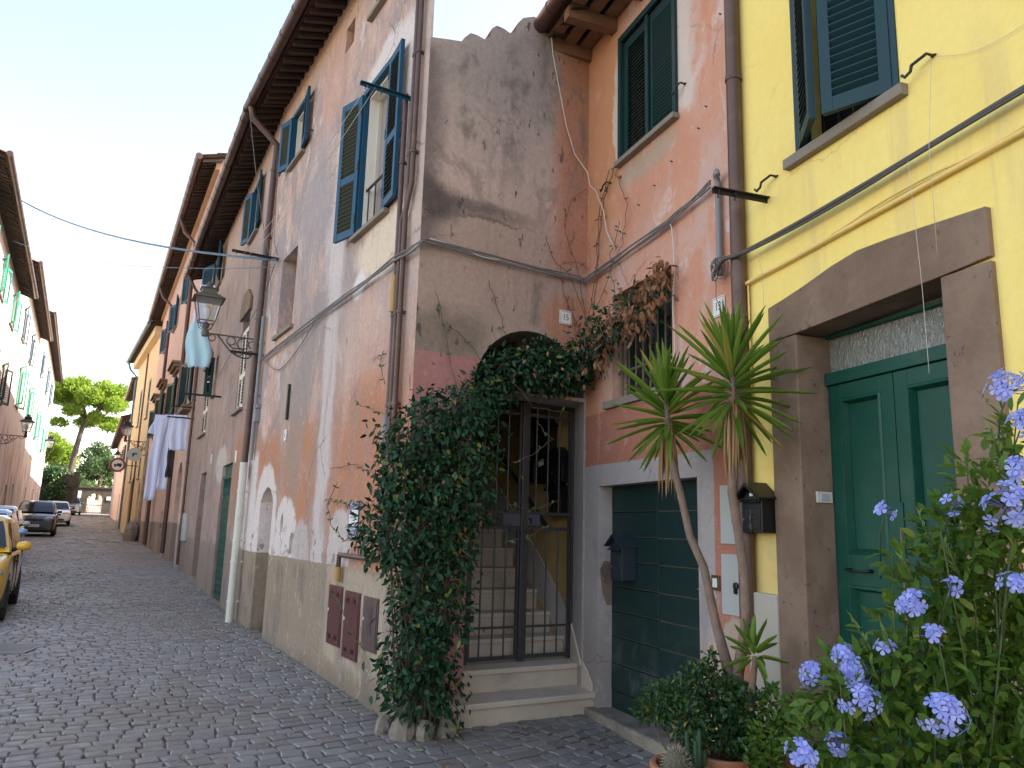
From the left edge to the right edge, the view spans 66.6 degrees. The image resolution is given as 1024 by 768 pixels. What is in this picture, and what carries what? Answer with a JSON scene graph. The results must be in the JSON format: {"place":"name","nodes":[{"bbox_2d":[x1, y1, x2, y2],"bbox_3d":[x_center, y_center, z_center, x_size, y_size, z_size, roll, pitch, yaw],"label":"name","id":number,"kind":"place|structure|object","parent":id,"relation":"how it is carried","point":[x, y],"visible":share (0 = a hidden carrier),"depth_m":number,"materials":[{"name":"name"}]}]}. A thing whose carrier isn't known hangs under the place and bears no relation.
{"place":"outdoors","nodes":[
{"label":"outdoors","id":0,"kind":"place"},
{"bbox_2d":[0,0,547,499],"label":"sky","id":1,"kind":"structure","parent":0,"point":[107,107],"materials":[{"name":"white"}]},
{"bbox_2d":[0,513,641,767],"bbox_3d":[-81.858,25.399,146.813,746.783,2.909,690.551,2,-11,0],"label":"ground","id":2,"kind":"structure","parent":0,"point":[133,761],"depth_m":6.12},
{"bbox_2d":[0,149,38,425],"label":"cream house","id":3,"kind":"structure","parent":2,"relation":"on","point":[17,275],"depth_m":27.02,"materials":[{"name":"paint"}]},
{"bbox_2d":[0,254,12,304],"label":"window","id":4,"kind":"structure","parent":3,"relation":"in","point":[7,268],"depth_m":25.89,"materials":[{"name":"beige paint"}]},
{"bbox_2d":[0,362,13,405],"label":"window","id":5,"kind":"structure","parent":3,"relation":"in","point":[7,370],"depth_m":30.12,"materials":[{"name":"beige paint"}]},
{"bbox_2d":[9,291,22,332],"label":"window","id":6,"kind":"structure","parent":3,"relation":"in","point":[18,303],"depth_m":30.02,"materials":[{"name":"beige paint"}]},
{"bbox_2d":[0,414,34,443],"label":"wall lantern","id":7,"kind":"object","parent":3,"relation":"attached to","point":[27,422],"depth_m":31.46,"materials":[{"name":"metal"}]},
{"bbox_2d":[0,259,52,506],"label":"pale pink house","id":8,"kind":"structure","parent":2,"relation":"on","point":[35,326],"depth_m":37.35,"materials":[{"name":"paint"}]},
{"bbox_2d":[15,366,28,409],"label":"window","id":9,"kind":"structure","parent":8,"relation":"in","point":[20,401],"depth_m":36.12,"materials":[{"name":"beige paint"}]},
{"bbox_2d":[17,310,63,507],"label":"white house","id":10,"kind":"structure","parent":2,"relation":"on","point":[49,372],"depth_m":54.40,"materials":[{"name":"paint"}]},
{"bbox_2d":[40,471,80,514],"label":"garden wall","id":11,"kind":"structure","parent":2,"relation":"on","point":[72,481],"depth_m":73.52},
{"bbox_2d":[39,462,69,500],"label":"ivy","id":12,"kind":"object","parent":11,"relation":"attached to","point":[52,472],"visible":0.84,"depth_m":72.09,"materials":[{"name":"green plant"}]},
{"bbox_2d":[44,429,81,473],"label":"tree","id":13,"kind":"object","parent":2,"relation":"on","point":[61,450],"visible":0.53,"depth_m":103.57,"materials":[{"name":"green plant"}]},
{"bbox_2d":[49,374,130,472],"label":"pine tree","id":14,"kind":"object","parent":2,"relation":"on","point":[75,396],"visible":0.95,"depth_m":97.16,"materials":[{"name":"green plant"}]},
{"bbox_2d":[66,440,113,499],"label":"leafy tree","id":15,"kind":"object","parent":2,"relation":"on","point":[95,466],"visible":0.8,"depth_m":90.93,"materials":[{"name":"green plant"}]},
{"bbox_2d":[77,486,111,513],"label":"stone gateway","id":16,"kind":"object","parent":2,"relation":"on","point":[104,493],"visible":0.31,"depth_m":84.16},
{"bbox_2d":[109,414,130,523],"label":"house","id":17,"kind":"structure","parent":2,"relation":"on","point":[119,443],"depth_m":63.04,"materials":[{"name":"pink paint"}]},
{"bbox_2d":[120,376,137,522],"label":"narrow house","id":18,"kind":"structure","parent":2,"relation":"on","point":[129,394],"depth_m":50.82,"materials":[{"name":"paint"}]},
{"bbox_2d":[122,520,139,540],"bbox_3d":[-17.391,6.852,35.575,0.681,1.300,0.779,6,-12,-23],"label":"guard stone","id":19,"kind":"object","parent":2,"relation":"on","point":[131,530],"visible":0.79,"depth_m":35.36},
{"bbox_2d":[117,319,162,540],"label":"ochre house","id":20,"kind":"structure","parent":2,"relation":"on","point":[143,357],"depth_m":40.81,"materials":[{"name":"paint"}]},
{"bbox_2d":[110,458,132,471],"bbox_3d":[-19.628,4.114,39.470,1.310,0.720,0.053,8,-12,-30],"label":"road sign","id":21,"kind":"object","parent":20,"relation":"attached to","point":[117,464],"visible":1,"depth_m":39.31,"materials":[{"name":"white metal"}]},
{"bbox_2d":[120,419,145,450],"bbox_3d":[-18.355,2.468,37.796,1.212,1.488,0.585,8,-12,-30],"label":"wall lantern","id":22,"kind":"object","parent":20,"relation":"attached to","point":[126,428],"depth_m":37.57,"materials":[{"name":"metal"}]},
{"bbox_2d":[127,448,145,460],"bbox_3d":[-17.543,3.310,36.500,0.870,0.640,0.050,8,-12,-30],"label":"road sign","id":23,"kind":"object","parent":20,"relation":"attached to","point":[134,454],"visible":1,"depth_m":36.42,"materials":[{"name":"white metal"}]},
{"bbox_2d":[138,152,226,568],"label":"pink house","id":24,"kind":"structure","parent":2,"relation":"on","point":[172,307],"depth_m":25.66,"materials":[{"name":"paint"}]},
{"bbox_2d":[143,414,167,500],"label":"white trousers","id":25,"kind":"object","parent":24,"relation":"hanging from","point":[160,425],"visible":1,"depth_m":20.04,"materials":[{"name":"fabric"}]},
{"bbox_2d":[165,448,173,477],"bbox_3d":[-8.811,2.027,20.071,0.172,0.762,0.073,6,-11,-22],"label":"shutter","id":26,"kind":"object","parent":24,"relation":"hanging from","point":[168,470],"visible":0.95,"depth_m":20.07,"materials":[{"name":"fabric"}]},
{"bbox_2d":[164,375,177,414],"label":"window","id":27,"kind":"structure","parent":24,"relation":"in","point":[171,390],"depth_m":26.62,"materials":[{"name":"beige paint"}]},
{"bbox_2d":[168,294,178,333],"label":"window","id":28,"kind":"structure","parent":24,"relation":"in","point":[174,309],"depth_m":30.11,"materials":[{"name":"beige paint"}]},
{"bbox_2d":[176,363,194,409],"bbox_3d":[-8.911,-0.055,21.634,0.384,1.400,2.583,7,-12,-27],"label":"window","id":29,"kind":"structure","parent":24,"relation":"in","point":[184,373],"depth_m":22.34,"materials":[{"name":"beige paint"}]},
{"bbox_2d":[175,0,434,716],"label":"terracotta house","id":30,"kind":"structure","parent":2,"relation":"on","point":[264,548],"depth_m":9.55,"materials":[{"name":"paint"}]},
{"bbox_2d":[171,405,191,408],"bbox_3d":[-8.368,0.603,19.904,0.620,0.067,0.043,7,-12,-27],"label":"washing line bar","id":31,"kind":"object","parent":30,"relation":"attached to","point":[180,406],"visible":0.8,"depth_m":19.88,"materials":[{"name":"metal"}]},
{"bbox_2d":[169,415,188,450],"bbox_3d":[-8.544,1.254,20.008,0.444,0.933,0.085,4,-11,-11],"label":"hanging laundry","id":32,"kind":"object","parent":31,"relation":"hanging from","point":[178,434],"visible":0.95,"depth_m":20.00,"materials":[{"name":"fabric"}]},
{"bbox_2d":[196,381,209,438],"bbox_3d":[-7.030,0.550,17.923,0.175,1.345,1.290,7,-12,-27],"label":"window","id":33,"kind":"structure","parent":30,"relation":"in","point":[204,416],"depth_m":17.91,"materials":[{"name":"beige paint"}]},
{"bbox_2d":[203,357,215,398],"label":"window","id":34,"kind":"structure","parent":30,"relation":"in","point":[207,390],"depth_m":16.74,"materials":[{"name":"beige paint"}]},
{"bbox_2d":[202,240,223,287],"bbox_3d":[-6.961,-2.616,18.410,0.431,0.850,2.366,7,-12,-27],"label":"window","id":35,"kind":"structure","parent":30,"relation":"in","point":[208,274],"depth_m":18.96,"materials":[{"name":"beige paint"}]},
{"bbox_2d":[191,282,253,358],"bbox_3d":[-4.518,-0.994,12.267,1.004,1.190,0.468,7,-12,-27],"label":"wall lantern","id":36,"kind":"object","parent":30,"relation":"attached to","point":[208,300],"depth_m":12.09,"materials":[{"name":"paint"}]},
{"bbox_2d":[213,464,232,600],"bbox_3d":[-4.964,2.542,13.435,0.040,2.310,1.200,7,-12,-27],"label":"door","id":37,"kind":"structure","parent":30,"relation":"in","point":[227,479],"depth_m":13.55,"materials":[{"name":"green paint"}]},
{"bbox_2d":[230,322,249,416],"bbox_3d":[-4.570,-0.336,13.392,0.235,1.710,0.990,7,-12,-27],"label":"window","id":38,"kind":"structure","parent":30,"relation":"in","point":[239,408],"depth_m":13.39,"materials":[{"name":"beige paint"}]},
{"bbox_2d":[240,169,262,245],"bbox_3d":[-4.543,-3.065,13.883,0.240,0.995,1.396,7,-12,-28],"label":"window","id":39,"kind":"structure","parent":30,"relation":"in","point":[246,238],"depth_m":14.20,"materials":[{"name":"beige paint"}]},
{"bbox_2d":[232,249,278,260],"bbox_3d":[-3.707,-1.859,11.357,0.710,0.067,0.043,8,-12,-30],"label":"washing line bar","id":40,"kind":"object","parent":30,"relation":"attached to","point":[252,254],"visible":0.9,"depth_m":11.34,"materials":[{"name":"metal"}]},
{"bbox_2d":[22,200,276,260],"bbox_3d":[-9.424,-3.807,17.790,17.059,6.026,0.024,-9,-15,44],"label":"overhead cable","id":41,"kind":"object","parent":40,"relation":"attached to","point":[229,255],"visible":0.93,"depth_m":14.44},
{"bbox_2d":[277,85,310,173],"bbox_3d":[-3.063,-3.591,11.269,0.236,0.845,1.317,8,-12,-31],"label":"window","id":42,"kind":"structure","parent":30,"relation":"in","point":[284,164],"depth_m":11.52,"materials":[{"name":"beige paint"}]},
{"bbox_2d":[326,584,343,647],"bbox_3d":[-1.703,2.240,7.564,0.073,0.555,0.400,8,-12,-30],"label":"meter cabinet","id":43,"kind":"object","parent":30,"relation":"attached to","point":[333,628],"visible":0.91,"depth_m":7.51,"materials":[{"name":"metal"}]},
{"bbox_2d":[341,590,360,662],"bbox_3d":[-1.456,2.209,7.146,0.073,0.595,0.410,8,-12,-30],"label":"meter cabinet","id":44,"kind":"object","parent":30,"relation":"attached to","point":[352,608],"visible":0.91,"depth_m":7.09,"materials":[{"name":"metal"}]},
{"bbox_2d":[347,501,359,538],"bbox_3d":[-1.507,1.293,7.408,0.008,0.350,0.276,8,-12,-30],"label":"for sale sign","id":45,"kind":"object","parent":30,"relation":"attached to","point":[350,521],"visible":0.62,"depth_m":7.41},
{"bbox_2d":[333,38,404,243],"bbox_3d":[-1.410,-2.421,8.161,0.349,1.690,1.575,8,-12,-30],"label":"window","id":46,"kind":"structure","parent":30,"relation":"in","point":[389,112],"depth_m":8.44,"materials":[{"name":"beige paint"}]},
{"bbox_2d":[361,596,379,653],"bbox_3d":[-1.212,2.079,6.755,0.074,0.450,0.360,8,-12,-30],"label":"meter cabinet","id":47,"kind":"object","parent":30,"relation":"attached to","point":[369,636],"visible":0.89,"depth_m":6.70,"materials":[{"name":"metal"}]},
{"bbox_2d":[367,0,386,22],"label":"window","id":48,"kind":"structure","parent":30,"relation":"in","point":[378,6],"depth_m":8.62,"materials":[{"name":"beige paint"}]},
{"bbox_2d":[360,80,410,100],"bbox_3d":[-1.138,-2.700,7.255,0.570,0.067,0.043,8,-12,-30],"label":"washing line bar","id":49,"kind":"object","parent":30,"relation":"attached to","point":[381,89],"visible":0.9,"depth_m":7.24,"materials":[{"name":"blue paint"}]},
{"bbox_2d":[260,180,710,361],"bbox_3d":[-1.373,-0.962,8.308,7.788,0.214,1.680,-8,-14,42],"label":"cable bundle","id":50,"kind":"object","parent":30,"relation":"attached to","point":[706,187],"visible":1,"depth_m":7.05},
{"bbox_2d":[2,615,641,766],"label":"fallen leaves","id":51,"kind":"object","parent":2,"relation":"on","point":[486,757],"visible":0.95,"depth_m":5.75,"materials":[{"name":"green plant"}]},
{"bbox_2d":[388,713,415,741],"bbox_3d":[-0.807,2.571,5.762,0.217,0.270,0.175,0,-11,8],"label":"edging stone","id":52,"kind":"object","parent":2,"relation":"on","point":[398,732],"visible":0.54,"depth_m":5.70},
{"bbox_2d":[415,718,434,741],"bbox_3d":[-0.640,2.585,5.781,0.139,0.203,0.204,-4,-12,26],"label":"edging stone","id":53,"kind":"object","parent":2,"relation":"on","point":[421,734],"visible":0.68,"depth_m":5.71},
{"bbox_2d":[435,714,458,738],"bbox_3d":[-0.495,2.618,5.884,0.175,0.240,0.196,-1,-11,16],"label":"edging stone","id":54,"kind":"object","parent":2,"relation":"on","point":[442,730],"visible":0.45,"depth_m":5.83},
{"bbox_2d":[396,17,588,713],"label":"stair house","id":55,"kind":"structure","parent":2,"relation":"on","point":[505,174],"depth_m":7.31,"materials":[{"name":"grey paint"}]},
{"bbox_2d":[324,168,678,744],"bbox_3d":[-0.406,0.349,6.647,3.753,4.960,1.946,-2,-11,18],"label":"climbing plant","id":56,"kind":"object","parent":55,"relation":"attached to","point":[428,693],"visible":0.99,"depth_m":6.02,"materials":[{"name":"green plant"}]},
{"bbox_2d":[481,426,548,530],"bbox_3d":[-0.059,0.884,8.773,0.093,1.495,1.870,8,-12,-29],"label":"handrail","id":57,"kind":"object","parent":55,"relation":"attached to","point":[531,502],"visible":0.34,"depth_m":8.51,"materials":[{"name":"metal"}]},
{"bbox_2d":[463,392,574,664],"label":"iron gate","id":58,"kind":"structure","parent":55,"relation":"attached to","point":[519,520],"depth_m":7.30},
{"bbox_2d":[529,449,537,482],"bbox_3d":[0.204,0.864,8.254,0.142,0.358,0.280,8,-12,-29],"label":"letterbox","id":59,"kind":"object","parent":55,"relation":"attached to","point":[532,471],"visible":0.31,"depth_m":8.17,"materials":[{"name":"black metal"}]},
{"bbox_2d":[532,448,550,483],"bbox_3d":[0.339,0.845,8.020,0.142,0.358,0.280,8,-12,-29],"label":"letterbox","id":60,"kind":"object","parent":55,"relation":"attached to","point":[541,470],"visible":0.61,"depth_m":7.99,"materials":[{"name":"black metal"}]},
{"bbox_2d":[533,418,558,450],"bbox_3d":[0.353,0.519,8.073,0.142,0.358,0.280,8,-12,-29],"label":"letterbox","id":61,"kind":"object","parent":55,"relation":"attached to","point":[553,424],"visible":0.59,"depth_m":8.01,"materials":[{"name":"black metal"}]},
{"bbox_2d":[543,480,567,516],"bbox_3d":[0.446,1.135,7.764,0.142,0.358,0.280,8,-12,-29],"label":"letterbox","id":62,"kind":"object","parent":55,"relation":"attached to","point":[553,491],"visible":0.64,"depth_m":7.71,"materials":[{"name":"black metal"}]},
{"bbox_2d":[560,310,571,324],"bbox_3d":[0.510,-0.631,7.407,0.135,0.135,0.009,8,-12,-29],"label":"house number sign","id":63,"kind":"object","parent":55,"relation":"attached to","point":[565,317],"visible":1,"depth_m":7.40,"materials":[{"name":"white ceramic"}]},
{"bbox_2d":[436,496,594,728],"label":"stone stairs","id":64,"kind":"structure","parent":2,"relation":"on","point":[511,690],"depth_m":6.95,"materials":[{"name":"stone"}]},
{"bbox_2d":[533,0,755,754],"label":"salmon house","id":65,"kind":"structure","parent":2,"relation":"on","point":[665,140],"depth_m":6.41,"materials":[{"name":"orange paint"}]},
{"bbox_2d":[551,37,614,247],"bbox_3d":[0.650,-2.453,7.462,0.458,2.534,0.561,6,-11,-21],"label":"cable","id":66,"kind":"object","parent":65,"relation":"attached to","point":[572,145],"visible":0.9,"depth_m":7.71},
{"bbox_2d":[604,534,637,580],"bbox_3d":[0.921,1.464,6.597,0.182,0.379,0.270,6,-11,-21],"label":"letterbox","id":67,"kind":"object","parent":65,"relation":"attached to","point":[623,547],"visible":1,"depth_m":6.52,"materials":[{"name":"black metal"}]},
{"bbox_2d":[610,555,620,577],"bbox_3d":[0.871,1.534,6.565,0.012,0.185,0.170,6,-11,-21],"label":"flap door","id":68,"kind":"structure","parent":67,"relation":"in","point":[615,566],"depth_m":6.55,"materials":[{"name":"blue metal"}]},
{"bbox_2d":[603,272,680,409],"bbox_3d":[1.149,-0.360,6.558,0.250,1.030,1.170,6,-11,-21],"label":"window","id":69,"kind":"structure","parent":65,"relation":"in","point":[658,332],"depth_m":6.65,"materials":[{"name":"green paint"}]},
{"bbox_2d":[613,0,678,168],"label":"window","id":70,"kind":"structure","parent":65,"relation":"in","point":[657,65],"depth_m":6.85,"materials":[{"name":"green paint"}]},
{"bbox_2d":[611,479,700,738],"bbox_3d":[1.222,1.788,6.087,0.148,2.300,2.150,6,-11,-21],"label":"garage door","id":71,"kind":"structure","parent":65,"relation":"in","point":[656,618],"depth_m":6.25,"materials":[{"name":"green wood"}]},
{"bbox_2d":[712,294,724,317],"bbox_3d":[1.465,-0.549,5.533,0.009,0.145,0.145,6,-11,-21],"label":"house number sign","id":72,"kind":"object","parent":65,"relation":"attached to","point":[715,310],"visible":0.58,"depth_m":5.54,"materials":[{"name":"white ceramic"}]},
{"bbox_2d":[710,256,728,304],"bbox_3d":[1.430,-0.706,5.424,0.076,0.370,0.206,3,-11,-8],"label":"wire coil","id":73,"kind":"object","parent":65,"relation":"attached to","point":[714,262],"visible":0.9,"depth_m":5.44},
{"bbox_2d":[720,485,734,543],"bbox_3d":[1.456,0.869,5.197,0.050,0.390,0.210,6,-11,-21],"label":"meter box","id":74,"kind":"object","parent":65,"relation":"attached to","point":[727,532],"visible":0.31,"depth_m":5.23,"materials":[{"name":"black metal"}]},
{"bbox_2d":[720,485,734,543],"bbox_3d":[1.464,0.870,5.200,0.032,0.390,0.210,6,-11,-21],"label":"box door","id":75,"kind":"structure","parent":74,"relation":"in","point":[727,534],"depth_m":5.23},
{"bbox_2d":[721,554,739,616],"bbox_3d":[1.443,1.316,5.113,0.050,0.390,0.210,6,-11,-21],"label":"meter box","id":76,"kind":"object","parent":65,"relation":"attached to","point":[730,585],"visible":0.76,"depth_m":5.12,"materials":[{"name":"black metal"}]},
{"bbox_2d":[721,554,739,616],"bbox_3d":[1.451,1.317,5.116,0.032,0.390,0.210,6,-11,-21],"label":"box door","id":77,"kind":"structure","parent":76,"relation":"in","point":[729,564],"depth_m":5.13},
{"bbox_2d":[739,0,1023,767],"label":"yellow house","id":78,"kind":"structure","parent":2,"relation":"on","point":[836,102],"depth_m":4.30,"materials":[{"name":"paint"}]},
{"bbox_2d":[712,186,769,202],"bbox_3d":[1.507,-1.206,5.057,0.470,0.067,0.043,5,-11,-18],"label":"washing line bar","id":79,"kind":"object","parent":78,"relation":"attached to","point":[718,190],"visible":0.9,"depth_m":5.05,"materials":[{"name":"metal"}]},
{"bbox_2d":[737,482,776,532],"bbox_3d":[1.510,0.765,4.832,0.162,0.309,0.282,5,-11,-18],"label":"letterbox","id":80,"kind":"object","parent":78,"relation":"attached to","point":[758,507],"visible":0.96,"depth_m":4.77,"materials":[{"name":"black metal"}]},
{"bbox_2d":[742,507,760,530],"bbox_3d":[1.471,0.832,4.804,0.013,0.144,0.170,5,-11,-18],"label":"flap door","id":81,"kind":"structure","parent":80,"relation":"in","point":[751,515],"depth_m":4.80,"materials":[{"name":"black metal"}]},
{"bbox_2d":[816,491,832,502],"bbox_3d":[1.827,0.662,4.557,0.110,0.064,0.019,5,-11,-18],"label":"doorbell","id":82,"kind":"object","parent":78,"relation":"attached to","point":[824,497],"visible":1,"depth_m":4.55,"materials":[{"name":"beige paint"}]},
{"bbox_2d":[783,0,908,170],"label":"window","id":83,"kind":"structure","parent":78,"relation":"in","point":[859,79],"depth_m":4.39,"materials":[{"name":"teal paint"}]},
{"bbox_2d":[711,85,1023,276],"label":"cable","id":84,"kind":"object","parent":78,"relation":"attached to","point":[1006,99],"visible":0.97,"depth_m":4.11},
{"bbox_2d":[745,128,1023,285],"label":"wall pipe","id":85,"kind":"object","parent":78,"relation":"attached to","point":[957,167],"depth_m":4.03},
{"bbox_2d":[824,297,972,767],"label":"door","id":86,"kind":"structure","parent":78,"relation":"in","point":[890,418],"depth_m":4.26,"materials":[{"name":"green paint"}]},
{"bbox_2d":[831,124,1023,234],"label":"wall pipe","id":87,"kind":"object","parent":78,"relation":"attached to","point":[915,183],"depth_m":3.88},
{"bbox_2d":[774,368,1023,767],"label":"plumbago bush","id":88,"kind":"object","parent":2,"relation":"on","point":[935,733],"visible":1,"depth_m":1.47,"materials":[{"name":"green plant"}]},
{"bbox_2d":[0,513,654,767],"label":"road","id":89,"kind":"structure","parent":0,"point":[100,552],"depth_m":6.82,"materials":[{"name":"stone"}]},
{"bbox_2d":[0,509,27,534],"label":"parked car","id":90,"kind":"object","parent":89,"relation":"on","point":[12,515],"visible":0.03,"depth_m":16.16,"materials":[{"name":"silver metal"}]},
{"bbox_2d":[0,505,29,558],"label":"parked car","id":91,"kind":"object","parent":89,"relation":"on","point":[22,523],"visible":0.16,"depth_m":20.93,"materials":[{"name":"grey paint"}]},
{"bbox_2d":[0,515,31,619],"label":"parked car","id":92,"kind":"object","parent":89,"relation":"on","point":[12,545],"visible":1,"depth_m":11.54,"materials":[{"name":"yellow paint"}]},
{"bbox_2d":[0,643,46,655],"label":"manhole cover","id":93,"kind":"object","parent":89,"relation":"on","point":[19,649],"visible":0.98,"depth_m":8.80,"materials":[{"name":"metal"}]},
{"bbox_2d":[18,500,61,535],"bbox_3d":[-22.880,6.432,37.528,2.120,1.662,4.025,7,-12,-28],"label":"parked car","id":94,"kind":"object","parent":89,"relation":"on","point":[40,516],"visible":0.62,"depth_m":36.40,"materials":[{"name":"black paint"}]},
{"bbox_2d":[53,501,74,525],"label":"parked car","id":95,"kind":"object","parent":89,"relation":"on","point":[64,516],"visible":0.48,"depth_m":47.26,"materials":[{"name":"white paint"}]},
{"bbox_2d":[0,560,581,762],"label":"weeds","id":96,"kind":"object","parent":89,"relation":"on","point":[130,616],"visible":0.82,"depth_m":10.13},
{"bbox_2d":[374,714,391,735],"bbox_3d":[-0.969,2.605,5.919,0.154,0.189,0.152,2,-11,-5],"label":"edging stone","id":97,"kind":"object","parent":89,"relation":"on","point":[383,724],"visible":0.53,"depth_m":5.88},
{"bbox_2d":[650,753,708,767],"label":"flower pot","id":98,"kind":"object","parent":89,"relation":"on","point":[654,761],"visible":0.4,"depth_m":4.16,"materials":[{"name":"ceramic"}]},
{"bbox_2d":[627,673,711,759],"bbox_3d":[0.859,1.823,4.200,0.458,0.498,0.312,-4,-12,28],"label":"potted shrub","id":99,"kind":"object","parent":98,"relation":"in","point":[676,703],"visible":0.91,"depth_m":4.19,"materials":[{"name":"green plant"}]},
{"bbox_2d":[659,744,694,767],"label":"cactus","id":100,"kind":"object","parent":98,"relation":"on","point":[675,757],"visible":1,"depth_m":3.98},
{"bbox_2d":[706,745,759,767],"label":"flower pot","id":101,"kind":"object","parent":89,"relation":"on","point":[714,761],"visible":0.28,"depth_m":4.15,"materials":[{"name":"ceramic"}]},
{"bbox_2d":[675,644,770,760],"bbox_3d":[1.163,1.774,4.325,0.538,0.623,0.371,-5,-12,31],"label":"potted rose","id":102,"kind":"object","parent":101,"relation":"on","point":[724,711],"visible":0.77,"depth_m":4.27,"materials":[{"name":"green plant"}]},
{"bbox_2d":[746,761,798,767],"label":"flower pot","id":103,"kind":"object","parent":89,"relation":"on","point":[788,765],"visible":0.36,"depth_m":4.14,"materials":[{"name":"ceramic"}]},
{"bbox_2d":[740,678,812,767],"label":"potted plant","id":104,"kind":"object","parent":103,"relation":"on","point":[775,722],"visible":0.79,"depth_m":4.07,"materials":[{"name":"green plant"}]},
{"bbox_2d":[685,729,706,767],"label":"column cactus","id":105,"kind":"object","parent":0,"point":[699,759],"depth_m":4.02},
{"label":"washing line","id":106,"kind":"object","parent":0,"visible":0},
{"bbox_2d":[156,414,172,490],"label":"white trousers","id":107,"kind":"object","parent":106,"relation":"hanging from","point":[162,480],"visible":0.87,"depth_m":20.12,"materials":[{"name":"fabric"}]},
{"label":"washing line","id":108,"kind":"object","parent":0,"visible":0},
{"bbox_2d":[185,322,211,368],"bbox_3d":[-6.566,-0.809,16.340,0.564,0.962,0.110,3,-11,-7],"label":"hanging cloth","id":109,"kind":"object","parent":108,"relation":"hanging from","point":[198,349],"visible":0.88,"depth_m":16.33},
{"bbox_3d":[1.297,2.290,4.522,0.356,0.300,0.356,2,-11,0],"label":"flower pot","id":110,"kind":"object","parent":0,"visible":0},
{"bbox_2d":[604,299,817,760],"bbox_3d":[1.161,0.866,4.863,0.955,2.710,1.608,6,-12,-24],"label":"yucca","id":111,"kind":"object","parent":110,"relation":"in","point":[730,343],"visible":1,"depth_m":4.64,"materials":[{"name":"green plant"}]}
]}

